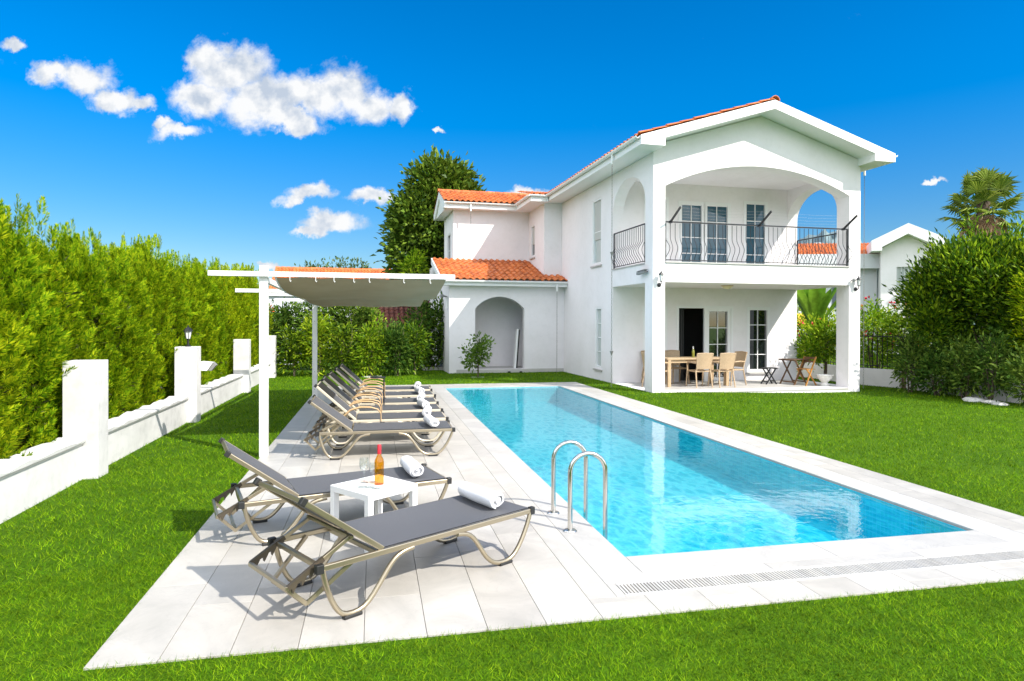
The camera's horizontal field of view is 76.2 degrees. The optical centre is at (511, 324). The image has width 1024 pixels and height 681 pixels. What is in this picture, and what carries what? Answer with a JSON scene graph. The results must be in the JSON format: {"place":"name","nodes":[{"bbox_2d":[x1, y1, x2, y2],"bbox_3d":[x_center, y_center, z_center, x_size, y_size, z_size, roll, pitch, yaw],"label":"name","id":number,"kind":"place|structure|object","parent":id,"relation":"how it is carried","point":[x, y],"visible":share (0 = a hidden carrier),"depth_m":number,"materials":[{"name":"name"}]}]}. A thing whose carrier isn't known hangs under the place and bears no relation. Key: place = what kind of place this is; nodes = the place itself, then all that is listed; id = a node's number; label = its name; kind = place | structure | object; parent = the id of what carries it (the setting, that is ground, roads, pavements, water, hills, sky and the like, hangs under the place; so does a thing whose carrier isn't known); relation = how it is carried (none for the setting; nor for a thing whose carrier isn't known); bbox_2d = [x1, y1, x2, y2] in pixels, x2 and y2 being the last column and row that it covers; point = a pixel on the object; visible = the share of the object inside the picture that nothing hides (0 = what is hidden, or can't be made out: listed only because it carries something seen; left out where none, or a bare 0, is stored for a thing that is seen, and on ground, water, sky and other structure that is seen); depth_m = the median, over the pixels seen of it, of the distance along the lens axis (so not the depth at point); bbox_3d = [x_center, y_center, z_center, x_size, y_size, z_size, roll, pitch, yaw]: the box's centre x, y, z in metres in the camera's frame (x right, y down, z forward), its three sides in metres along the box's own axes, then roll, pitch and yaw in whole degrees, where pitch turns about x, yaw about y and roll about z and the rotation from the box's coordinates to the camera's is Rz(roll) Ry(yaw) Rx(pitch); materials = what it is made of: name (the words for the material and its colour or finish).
{"place":"outdoors","nodes":[
{"label":"outdoors","id":0,"kind":"place"},
{"bbox_2d":[0,335,1023,680],"bbox_3d":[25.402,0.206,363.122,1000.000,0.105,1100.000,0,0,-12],"label":"lawn","id":1,"kind":"structure","parent":0,"point":[388,655],"depth_m":4.15,"materials":[{"name":"plant"}]},
{"bbox_2d":[0,206,39,458],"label":"cypress","id":2,"kind":"object","parent":1,"relation":"on","point":[11,327],"visible":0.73,"depth_m":6.25,"materials":[{"name":"green plant"}]},
{"bbox_2d":[0,192,76,450],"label":"cypress","id":3,"kind":"object","parent":1,"relation":"on","point":[21,276],"visible":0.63,"depth_m":7.03,"materials":[{"name":"green plant"}]},
{"bbox_2d":[16,229,113,447],"bbox_3d":[-5.763,0.395,7.969,1.467,3.127,1.596,0,0,24],"label":"cypress","id":4,"kind":"object","parent":1,"relation":"on","point":[66,294],"visible":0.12,"depth_m":7.93,"materials":[{"name":"green plant"}]},
{"bbox_2d":[28,219,137,436],"bbox_3d":[-5.880,0.284,8.748,1.448,3.404,1.420,0,0,29],"label":"cypress","id":5,"kind":"object","parent":1,"relation":"on","point":[93,287],"visible":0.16,"depth_m":8.73,"materials":[{"name":"green plant"}]},
{"bbox_2d":[87,245,152,414],"bbox_3d":[-6.125,0.379,9.688,1.492,3.142,1.416,0,0,-11],"label":"cypress","id":6,"kind":"object","parent":1,"relation":"on","point":[130,330],"visible":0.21,"depth_m":9.67,"materials":[{"name":"green plant"}]},
{"bbox_2d":[86,239,164,412],"bbox_3d":[-6.282,0.293,10.461,1.544,3.369,1.286,0,0,21],"label":"cypress","id":7,"kind":"object","parent":1,"relation":"on","point":[140,302],"visible":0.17,"depth_m":10.47,"materials":[{"name":"green plant"}]},
{"bbox_2d":[0,335,275,523],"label":"garden wall","id":8,"kind":"structure","parent":1,"relation":"on","point":[93,441],"depth_m":7.32,"materials":[{"name":"paint"}]},
{"bbox_2d":[201,361,217,370],"bbox_3d":[-5.432,0.736,11.734,0.250,0.170,0.140,0,0,-12],"label":"outdoor floodlight","id":9,"kind":"object","parent":8,"relation":"attached to","point":[208,366],"visible":1,"depth_m":11.66,"materials":[{"name":"white plastic"}]},
{"bbox_2d":[106,232,182,404],"bbox_3d":[-6.469,0.144,11.451,1.519,3.593,1.394,0,0,3],"label":"cypress","id":10,"kind":"object","parent":1,"relation":"on","point":[163,321],"visible":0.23,"depth_m":11.35,"materials":[{"name":"green plant"}]},
{"bbox_2d":[151,249,201,401],"bbox_3d":[-6.673,0.243,12.302,1.471,3.450,1.461,0,0,11],"label":"cypress","id":11,"kind":"object","parent":1,"relation":"on","point":[182,312],"visible":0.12,"depth_m":12.33,"materials":[{"name":"green plant"}]},
{"bbox_2d":[172,265,210,395],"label":"cypress","id":12,"kind":"object","parent":1,"relation":"on","point":[197,323],"visible":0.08,"depth_m":13.31,"materials":[{"name":"green plant"}]},
{"bbox_2d":[171,258,221,383],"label":"cypress","id":13,"kind":"object","parent":1,"relation":"on","point":[208,341],"visible":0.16,"depth_m":14.04,"materials":[{"name":"green plant"}]},
{"bbox_2d":[176,253,232,379],"bbox_3d":[-7.204,0.135,15.027,1.536,3.573,1.433,0,0,-34],"label":"cypress","id":14,"kind":"object","parent":1,"relation":"on","point":[212,289],"visible":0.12,"depth_m":15.00,"materials":[{"name":"green plant"}]},
{"bbox_2d":[208,276,235,375],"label":"cypress","id":15,"kind":"object","parent":1,"relation":"on","point":[226,371],"visible":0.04,"depth_m":15.86,"materials":[{"name":"green plant"}]},
{"bbox_2d":[205,263,244,373],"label":"cypress","id":16,"kind":"object","parent":1,"relation":"on","point":[232,316],"visible":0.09,"depth_m":16.71,"materials":[{"name":"green plant"}]},
{"bbox_2d":[224,276,253,368],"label":"cypress","id":17,"kind":"object","parent":1,"relation":"on","point":[242,318],"visible":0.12,"depth_m":17.65,"materials":[{"name":"green plant"}]},
{"bbox_2d":[225,263,258,366],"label":"cypress","id":18,"kind":"object","parent":1,"relation":"on","point":[250,304],"visible":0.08,"depth_m":19.23,"materials":[{"name":"green plant"}]},
{"bbox_2d":[227,262,258,364],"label":"cypress","id":19,"kind":"object","parent":1,"relation":"on","point":[254,297],"visible":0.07,"depth_m":20.08,"materials":[{"name":"green plant"}]},
{"bbox_2d":[229,276,258,366],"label":"cypress","id":20,"kind":"object","parent":1,"relation":"on","point":[242,302],"visible":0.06,"depth_m":18.45,"materials":[{"name":"green plant"}]},
{"bbox_2d":[269,293,302,364],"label":"white outbuilding","id":21,"kind":"structure","parent":1,"relation":"on","point":[273,296],"depth_m":26.12,"materials":[{"name":"grey paint"}]},
{"bbox_2d":[269,297,305,368],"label":"dark shrub","id":22,"kind":"object","parent":1,"relation":"on","point":[283,310],"visible":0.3,"depth_m":23.75,"materials":[{"name":"green plant"}]},
{"bbox_2d":[272,319,317,376],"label":"garden bush","id":23,"kind":"object","parent":1,"relation":"on","point":[289,349],"visible":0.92,"depth_m":20.67,"materials":[{"name":"green plant"}]},
{"bbox_2d":[285,301,347,369],"bbox_3d":[-7.003,0.314,23.560,2.478,3.309,1.895,0,0,-12],"label":"dark shrub","id":24,"kind":"object","parent":1,"relation":"on","point":[301,319],"visible":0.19,"depth_m":23.47,"materials":[{"name":"green plant"}]},
{"bbox_2d":[293,306,345,375],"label":"garden bush","id":25,"kind":"object","parent":1,"relation":"on","point":[320,329],"visible":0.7,"depth_m":20.95,"materials":[{"name":"green plant"}]},
{"bbox_2d":[319,310,364,375],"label":"garden bush","id":26,"kind":"object","parent":1,"relation":"on","point":[340,340],"visible":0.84,"depth_m":20.93,"materials":[{"name":"green plant"}]},
{"bbox_2d":[319,255,374,268],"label":"distant tree","id":27,"kind":"object","parent":1,"relation":"on","point":[338,265],"visible":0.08,"depth_m":69.60,"materials":[{"name":"green plant"}]},
{"bbox_2d":[269,266,428,340],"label":"neighbour house","id":28,"kind":"structure","parent":1,"relation":"on","point":[324,269],"depth_m":42.92,"materials":[{"name":"orange"}]},
{"bbox_2d":[327,306,385,369],"bbox_3d":[-5.747,0.448,23.676,2.333,3.181,1.881,0,0,-12],"label":"dark shrub","id":29,"kind":"object","parent":1,"relation":"on","point":[358,315],"visible":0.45,"depth_m":23.47,"materials":[{"name":"green plant"}]},
{"bbox_2d":[349,310,396,375],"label":"garden bush","id":30,"kind":"object","parent":1,"relation":"on","point":[371,354],"visible":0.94,"depth_m":20.80,"materials":[{"name":"green plant"}]},
{"bbox_2d":[374,313,418,376],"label":"garden bush","id":31,"kind":"object","parent":1,"relation":"on","point":[399,342],"visible":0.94,"depth_m":21.04,"materials":[{"name":"green plant"}]},
{"bbox_2d":[363,300,429,360],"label":"garden shed","id":32,"kind":"structure","parent":1,"relation":"on","point":[393,312],"depth_m":30.11,"materials":[{"name":"red"}]},
{"bbox_2d":[374,312,427,369],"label":"dark shrub","id":33,"kind":"object","parent":1,"relation":"on","point":[397,334],"visible":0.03,"depth_m":24.09,"materials":[{"name":"green plant"}]},
{"bbox_2d":[394,246,430,317],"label":"sapling","id":34,"kind":"object","parent":1,"relation":"on","point":[410,261],"visible":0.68,"depth_m":25.90,"materials":[{"name":"green plant"}]},
{"bbox_2d":[392,315,434,374],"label":"garden bush","id":35,"kind":"object","parent":1,"relation":"on","point":[417,343],"visible":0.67,"depth_m":21.61,"materials":[{"name":"green plant"}]},
{"bbox_2d":[395,291,444,370],"bbox_3d":[-2.917,0.326,23.892,2.685,3.265,1.897,0,0,-12],"label":"dark shrub","id":36,"kind":"object","parent":1,"relation":"on","point":[434,316],"visible":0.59,"depth_m":23.60,"materials":[{"name":"green plant"}]},
{"bbox_2d":[371,143,486,279],"bbox_3d":[-3.443,-3.322,29.980,5.211,9.959,4.844,0,0,20],"label":"magnolia tree","id":37,"kind":"object","parent":1,"relation":"on","point":[409,223],"visible":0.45,"depth_m":28.95,"materials":[{"name":"green plant"}]},
{"bbox_2d":[457,330,495,376],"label":"citrus tree","id":38,"kind":"object","parent":1,"relation":"on","point":[476,348],"visible":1,"depth_m":20.71,"materials":[{"name":"green plant"}]},
{"bbox_2d":[420,95,897,392],"bbox_3d":[2.856,-1.921,22.970,11.675,7.745,14.560,0,0,-14],"label":"villa","id":39,"kind":"object","parent":1,"relation":"on","point":[757,162],"visible":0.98,"depth_m":19.46,"materials":[{"name":"white paint"}]},
{"bbox_2d":[513,329,519,367],"bbox_3d":[0.164,0.838,23.202,0.220,1.384,0.210,0,0,-14],"label":"leaning board","id":40,"kind":"object","parent":39,"relation":"on","point":[516,349],"visible":0.96,"depth_m":23.15,"materials":[{"name":"white"}]},
{"bbox_2d":[590,197,601,267],"bbox_3d":[2.638,-2.830,20.048,0.170,2.120,0.910,0,0,-14],"label":"window","id":41,"kind":"structure","parent":39,"relation":"in","point":[596,203],"depth_m":20.19,"materials":[{"name":"white"}]},
{"bbox_2d":[593,307,601,370],"bbox_3d":[2.664,0.410,19.911,0.170,1.960,0.680,0,0,-14],"label":"window","id":42,"kind":"structure","parent":39,"relation":"in","point":[598,309],"depth_m":20.08,"materials":[{"name":"white"}]},
{"bbox_2d":[610,154,613,386],"bbox_3d":[2.618,-1.415,17.143,0.100,6.094,0.095,0,0,-14],"label":"downpipe","id":43,"kind":"object","parent":39,"relation":"hanging from","point":[611,352],"visible":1,"depth_m":17.14,"materials":[{"name":"silver metal"}]},
{"bbox_2d":[641,306,667,375],"bbox_3d":[4.188,0.473,19.147,0.870,2.030,0.170,0,0,-14],"label":"window","id":44,"kind":"structure","parent":39,"relation":"in","point":[666,307],"depth_m":19.19,"materials":[{"name":"white"}]},
{"bbox_2d":[644,196,668,262],"bbox_3d":[4.215,-2.649,19.153,0.790,2.225,0.087,0,0,-14],"label":"window","id":45,"kind":"structure","parent":39,"relation":"in","point":[666,198],"depth_m":19.19,"materials":[{"name":"white"}]},
{"bbox_2d":[665,350,689,383],"bbox_3d":[4.762,1.210,18.958,0.570,0.949,0.645,0,0,-14],"label":"dining chair","id":46,"kind":"object","parent":39,"relation":"on","point":[672,353],"visible":0.6,"depth_m":19.17,"materials":[{"name":"beige wicker"}]},
{"bbox_2d":[678,201,704,261],"bbox_3d":[5.325,-2.600,19.423,0.870,2.120,0.087,0,0,-14],"label":"door leaf","id":47,"kind":"structure","parent":39,"relation":"in","point":[696,207],"depth_m":19.43,"materials":[{"name":"white"}]},
{"bbox_2d":[665,356,728,386],"bbox_3d":[5.018,1.298,18.325,1.900,0.775,0.900,0,0,-14],"label":"dining table","id":48,"kind":"object","parent":39,"relation":"on","point":[680,359],"visible":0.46,"depth_m":17.88,"materials":[{"name":"wood"}]},
{"bbox_2d":[685,353,713,387],"bbox_3d":[5.107,1.217,17.744,0.570,0.949,0.645,0,0,-14],"label":"dining chair","id":49,"kind":"object","parent":39,"relation":"on","point":[703,361],"visible":1,"depth_m":17.51,"materials":[{"name":"beige wicker"}]},
{"bbox_2d":[704,202,730,262],"bbox_3d":[6.146,-2.599,19.623,0.900,2.120,0.087,0,0,-14],"label":"door leaf","id":50,"kind":"structure","parent":39,"relation":"in","point":[723,213],"depth_m":19.64,"materials":[{"name":"white"}]},
{"bbox_2d":[706,308,730,380],"bbox_3d":[6.194,0.586,19.682,0.850,2.210,0.087,0,0,-14],"label":"door leaf","id":51,"kind":"structure","parent":39,"relation":"in","point":[718,323],"depth_m":19.70,"materials":[{"name":"white"}]},
{"bbox_2d":[707,353,735,387],"bbox_3d":[5.745,1.218,17.837,0.570,0.949,0.645,0,0,-15],"label":"dining chair","id":52,"kind":"object","parent":39,"relation":"on","point":[727,361],"visible":0.9,"depth_m":17.60,"materials":[{"name":"beige wicker"}]},
{"bbox_2d":[718,351,747,385],"bbox_3d":[6.244,1.217,18.423,0.645,0.949,0.570,0,0,-22],"label":"dining chair","id":53,"kind":"object","parent":39,"relation":"on","point":[740,359],"visible":0.69,"depth_m":18.42,"materials":[{"name":"beige wicker"}]},
{"bbox_2d":[743,201,767,263],"bbox_3d":[7.408,-2.644,19.926,0.820,2.225,0.087,0,0,-14],"label":"door","id":54,"kind":"structure","parent":39,"relation":"in","point":[755,211],"depth_m":19.95,"materials":[{"name":"white"}]},
{"bbox_2d":[745,307,771,373],"bbox_3d":[7.512,0.479,19.953,0.870,2.030,0.170,0,0,-14],"label":"window","id":55,"kind":"structure","parent":39,"relation":"in","point":[758,318],"depth_m":19.98,"materials":[{"name":"white"}]},
{"bbox_2d":[669,206,857,230],"bbox_3d":[6.524,-2.729,16.825,5.188,0.349,0.503,0,0,-14],"label":"clothes line","id":56,"kind":"object","parent":39,"relation":"attached to","point":[766,217],"visible":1,"depth_m":16.78,"materials":[{"name":"black metal"}]},
{"bbox_2d":[779,358,809,384],"bbox_3d":[8.050,1.335,18.679,0.660,0.726,0.542,0,0,-28],"label":"folding table","id":57,"kind":"object","parent":39,"relation":"on","point":[787,367],"visible":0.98,"depth_m":18.59,"materials":[{"name":"brown wood"}]},
{"bbox_2d":[795,356,816,385],"bbox_3d":[8.272,1.295,18.395,0.440,0.812,0.440,0,0,-22],"label":"folding chair","id":58,"kind":"object","parent":39,"relation":"on","point":[811,369],"visible":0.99,"depth_m":18.28,"materials":[{"name":"brown wood"}]},
{"bbox_2d":[816,374,833,385],"bbox_3d":[8.703,1.541,18.190,0.450,0.310,0.450,0,0,-14],"label":"planter urn","id":59,"kind":"object","parent":39,"relation":"on","point":[824,379],"visible":1,"depth_m":18.08,"materials":[{"name":"stone"}]},
{"bbox_2d":[793,314,835,373],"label":"potted tree","id":60,"kind":"object","parent":59,"relation":"in","point":[821,346],"visible":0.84,"depth_m":19.92,"materials":[{"name":"green plant"}]},
{"bbox_2d":[364,386,968,629],"bbox_3d":[-0.153,1.784,11.172,7.182,0.127,14.587,0,0,-12],"label":"deck base","id":61,"kind":"object","parent":1,"relation":"on","point":[734,448],"visible":0.07,"depth_m":7.35,"materials":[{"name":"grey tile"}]},
{"bbox_2d":[83,382,1023,670],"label":"pool deck","id":62,"kind":"structure","parent":61,"relation":"on","point":[209,594],"depth_m":4.45,"materials":[{"name":"tile"}]},
{"bbox_2d":[208,265,454,457],"bbox_3d":[-3.167,0.461,11.828,3.460,2.490,6.773,0,0,-12],"label":"pergola","id":63,"kind":"object","parent":62,"relation":"on","point":[326,289],"visible":0.98,"depth_m":8.88,"materials":[{"name":"white metal"}]},
{"bbox_2d":[212,437,451,545],"bbox_3d":[-1.538,1.337,5.666,1.911,0.764,0.682,0,0,-28],"label":"sun lounger","id":64,"kind":"object","parent":62,"relation":"on","point":[316,488],"visible":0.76,"depth_m":5.51,"materials":[{"name":"grey fabric"}]},
{"bbox_2d":[400,456,423,476],"bbox_3d":[-0.926,1.301,6.009,0.143,0.120,0.484,0,0,-21],"label":"rolled towel","id":65,"kind":"object","parent":64,"relation":"on","point":[411,466],"visible":1,"depth_m":5.84,"materials":[{"name":"white fabric"}]},
{"bbox_2d":[330,474,416,552],"bbox_3d":[-1.111,1.503,5.262,0.490,0.440,0.490,0,0,40],"label":"side table","id":66,"kind":"object","parent":62,"relation":"on","point":[383,486],"visible":0.68,"depth_m":5.21,"materials":[{"name":"white plastic"}]},
{"bbox_2d":[304,394,454,459],"bbox_3d":[-1.745,1.323,8.684,1.911,0.764,0.682,0,0,-12],"label":"sun lounger","id":67,"kind":"object","parent":62,"relation":"on","point":[363,429],"visible":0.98,"depth_m":8.53,"materials":[{"name":"grey fabric"}]},
{"bbox_2d":[423,414,438,426],"bbox_3d":[-1.085,1.289,8.760,0.140,0.128,0.483,0,0,-19],"label":"rolled towel","id":68,"kind":"object","parent":67,"relation":"on","point":[430,420],"visible":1,"depth_m":8.59,"materials":[{"name":"white fabric"}]},
{"bbox_2d":[312,380,448,445],"bbox_3d":[-1.924,1.263,9.637,1.911,0.875,0.724,0,0,-12],"label":"sun lounger","id":69,"kind":"object","parent":62,"relation":"on","point":[334,398],"visible":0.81,"depth_m":9.48,"materials":[{"name":"grey fabric"}]},
{"bbox_2d":[319,375,442,431],"bbox_3d":[-2.103,1.258,10.551,1.911,0.875,0.724,0,0,-13],"label":"sun lounger","id":70,"kind":"object","parent":62,"relation":"on","point":[336,389],"visible":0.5,"depth_m":10.41,"materials":[{"name":"grey fabric"}]},
{"bbox_2d":[327,370,438,421],"bbox_3d":[-2.276,1.253,11.516,1.911,0.875,0.724,0,0,-11],"label":"sun lounger","id":71,"kind":"object","parent":62,"relation":"on","point":[335,378],"visible":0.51,"depth_m":11.38,"materials":[{"name":"grey fabric"}]},
{"bbox_2d":[337,363,431,398],"bbox_3d":[-2.646,1.242,13.663,1.911,0.875,0.724,0,0,-11],"label":"sun lounger","id":72,"kind":"object","parent":62,"relation":"on","point":[349,372],"visible":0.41,"depth_m":13.55,"materials":[{"name":"grey fabric"}]},
{"bbox_2d":[334,366,435,410],"bbox_3d":[-2.458,1.248,12.605,1.911,0.875,0.724,0,0,-13],"label":"sun lounger","id":73,"kind":"object","parent":62,"relation":"on","point":[409,394],"visible":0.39,"depth_m":12.49,"materials":[{"name":"grey fabric"}]},
{"bbox_2d":[248,477,534,619],"bbox_3d":[-0.753,1.345,4.497,1.911,0.764,0.682,0,0,-43],"label":"sun lounger","id":74,"kind":"object","parent":62,"relation":"on","point":[380,534],"visible":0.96,"depth_m":4.27,"materials":[{"name":"grey fabric"}]},
{"bbox_2d":[458,482,503,508],"bbox_3d":[-0.249,1.308,5.028,0.143,0.122,0.485,0,0,-38],"label":"rolled towel","id":75,"kind":"object","parent":74,"relation":"on","point":[487,497],"visible":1,"depth_m":4.93,"materials":[{"name":"white fabric"}]},
{"bbox_2d":[452,387,966,556],"bbox_3d":[1.065,1.937,11.412,3.111,0.428,12.666,0,0,-12],"label":"pool basin","id":76,"kind":"object","parent":62,"relation":"in","point":[671,489],"visible":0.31,"depth_m":8.24,"materials":[{"name":"liquid"}]},
{"bbox_2d":[547,440,607,539],"bbox_3d":[0.573,1.613,5.751,0.403,1.105,0.636,0,0,-12],"label":"pool ladder","id":77,"kind":"object","parent":76,"relation":"attached to","point":[584,453],"visible":0.7,"depth_m":5.52,"materials":[{"name":"silver metal"}]},
{"bbox_2d":[616,549,1023,595],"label":"drain grate","id":78,"kind":"object","parent":62,"relation":"on","point":[723,580],"visible":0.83,"depth_m":4.58,"materials":[{"name":"white plastic"}]},
{"bbox_2d":[432,384,1023,596],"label":"pool coping","id":79,"kind":"object","parent":61,"relation":"on","point":[609,563],"visible":0.89,"depth_m":5.21,"materials":[{"name":"stone"}]},
{"bbox_2d":[797,309,835,371],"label":"flowering shrub","id":80,"kind":"object","parent":1,"relation":"on","point":[807,325],"visible":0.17,"depth_m":22.79,"materials":[{"name":"green plant"}]},
{"bbox_2d":[797,287,836,324],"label":"banana plant","id":81,"kind":"object","parent":1,"relation":"on","point":[818,300],"visible":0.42,"depth_m":23.39,"materials":[{"name":"green plant"}]},
{"bbox_2d":[798,243,879,353],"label":"tiled house","id":82,"kind":"structure","parent":1,"relation":"on","point":[871,265],"depth_m":36.44,"materials":[{"name":"grey paint"}]},
{"bbox_2d":[860,293,899,368],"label":"flowering shrub","id":83,"kind":"object","parent":1,"relation":"on","point":[874,314],"visible":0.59,"depth_m":20.53,"materials":[{"name":"green plant"}]},
{"bbox_2d":[860,305,912,369],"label":"hedge shrub","id":84,"kind":"object","parent":1,"relation":"on","point":[879,359],"visible":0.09,"depth_m":22.72,"materials":[{"name":"green plant"}]},
{"bbox_2d":[874,298,933,368],"bbox_3d":[11.906,0.481,19.743,1.655,2.635,2.320,0,0,19],"label":"flowering shrub","id":85,"kind":"object","parent":1,"relation":"on","point":[898,327],"visible":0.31,"depth_m":19.84,"materials":[{"name":"green plant"}]},
{"bbox_2d":[866,223,944,352],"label":"gabled house","id":86,"kind":"structure","parent":1,"relation":"on","point":[895,248],"depth_m":34.99,"materials":[{"name":"white paint"}]},
{"bbox_2d":[897,267,915,295],"bbox_3d":[21.110,-2.328,35.012,0.880,1.550,0.040,0,0,24],"label":"window","id":87,"kind":"structure","parent":86,"relation":"in","point":[899,270],"depth_m":35.10,"materials":[{"name":"white glass"}]},
{"bbox_2d":[797,332,1023,402],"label":"boundary wall","id":88,"kind":"structure","parent":1,"relation":"on","point":[872,376],"depth_m":19.20,"materials":[{"name":"white paint"}]},
{"bbox_2d":[887,328,940,392],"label":"shrub","id":89,"kind":"object","parent":1,"relation":"on","point":[912,347],"visible":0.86,"depth_m":17.53,"materials":[{"name":"green plant"}]},
{"bbox_2d":[901,340,966,396],"bbox_3d":[10.988,1.227,16.836,1.468,1.721,1.760,0,0,-12],"label":"shrub","id":90,"kind":"object","parent":1,"relation":"on","point":[940,386],"visible":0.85,"depth_m":16.75,"materials":[{"name":"green plant"}]},
{"bbox_2d":[900,322,994,374],"bbox_3d":[13.357,0.747,20.140,2.688,2.643,3.333,0,0,-12],"label":"dark shrub","id":91,"kind":"object","parent":1,"relation":"on","point":[938,347],"visible":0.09,"depth_m":19.67,"materials":[{"name":"green plant"}]},
{"bbox_2d":[881,194,1023,373],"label":"laurel bush","id":92,"kind":"object","parent":1,"relation":"on","point":[955,285],"visible":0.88,"depth_m":17.11,"materials":[{"name":"green plant"}]},
{"bbox_2d":[934,333,997,398],"bbox_3d":[11.219,1.079,16.132,1.370,1.793,1.795,0,0,10],"label":"shrub","id":93,"kind":"object","parent":1,"relation":"on","point":[958,374],"visible":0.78,"depth_m":16.00,"materials":[{"name":"green plant"}]},
{"bbox_2d":[935,166,1023,336],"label":"fan palm","id":94,"kind":"object","parent":1,"relation":"on","point":[984,185],"visible":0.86,"depth_m":24.56,"materials":[{"name":"green plant"}]},
{"bbox_2d":[958,326,1020,402],"bbox_3d":[11.415,1.002,15.478,1.380,1.952,1.881,0,0,24],"label":"shrub","id":95,"kind":"object","parent":1,"relation":"on","point":[991,354],"visible":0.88,"depth_m":15.32,"materials":[{"name":"green plant"}]},
{"bbox_2d":[976,248,1023,377],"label":"laurel bush","id":96,"kind":"object","parent":1,"relation":"on","point":[995,324],"visible":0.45,"depth_m":16.12,"materials":[{"name":"green plant"}]},
{"bbox_2d":[984,341,1023,407],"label":"shrub","id":97,"kind":"object","parent":1,"relation":"on","point":[1017,359],"visible":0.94,"depth_m":14.71,"materials":[{"name":"green plant"}]},
{"bbox_2d":[1000,262,1023,353],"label":"golden shrub","id":98,"kind":"object","parent":1,"relation":"on","point":[1020,307],"visible":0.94,"depth_m":15.21,"materials":[{"name":"green plant"}]},
{"bbox_2d":[0,0,1023,283],"label":"sky","id":99,"kind":"structure","parent":0,"point":[272,133],"materials":[{"name":"blue"}]},
{"bbox_2d":[798,229,861,244],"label":"hills","id":100,"kind":"structure","parent":0,"point":[825,238],"depth_m":421.53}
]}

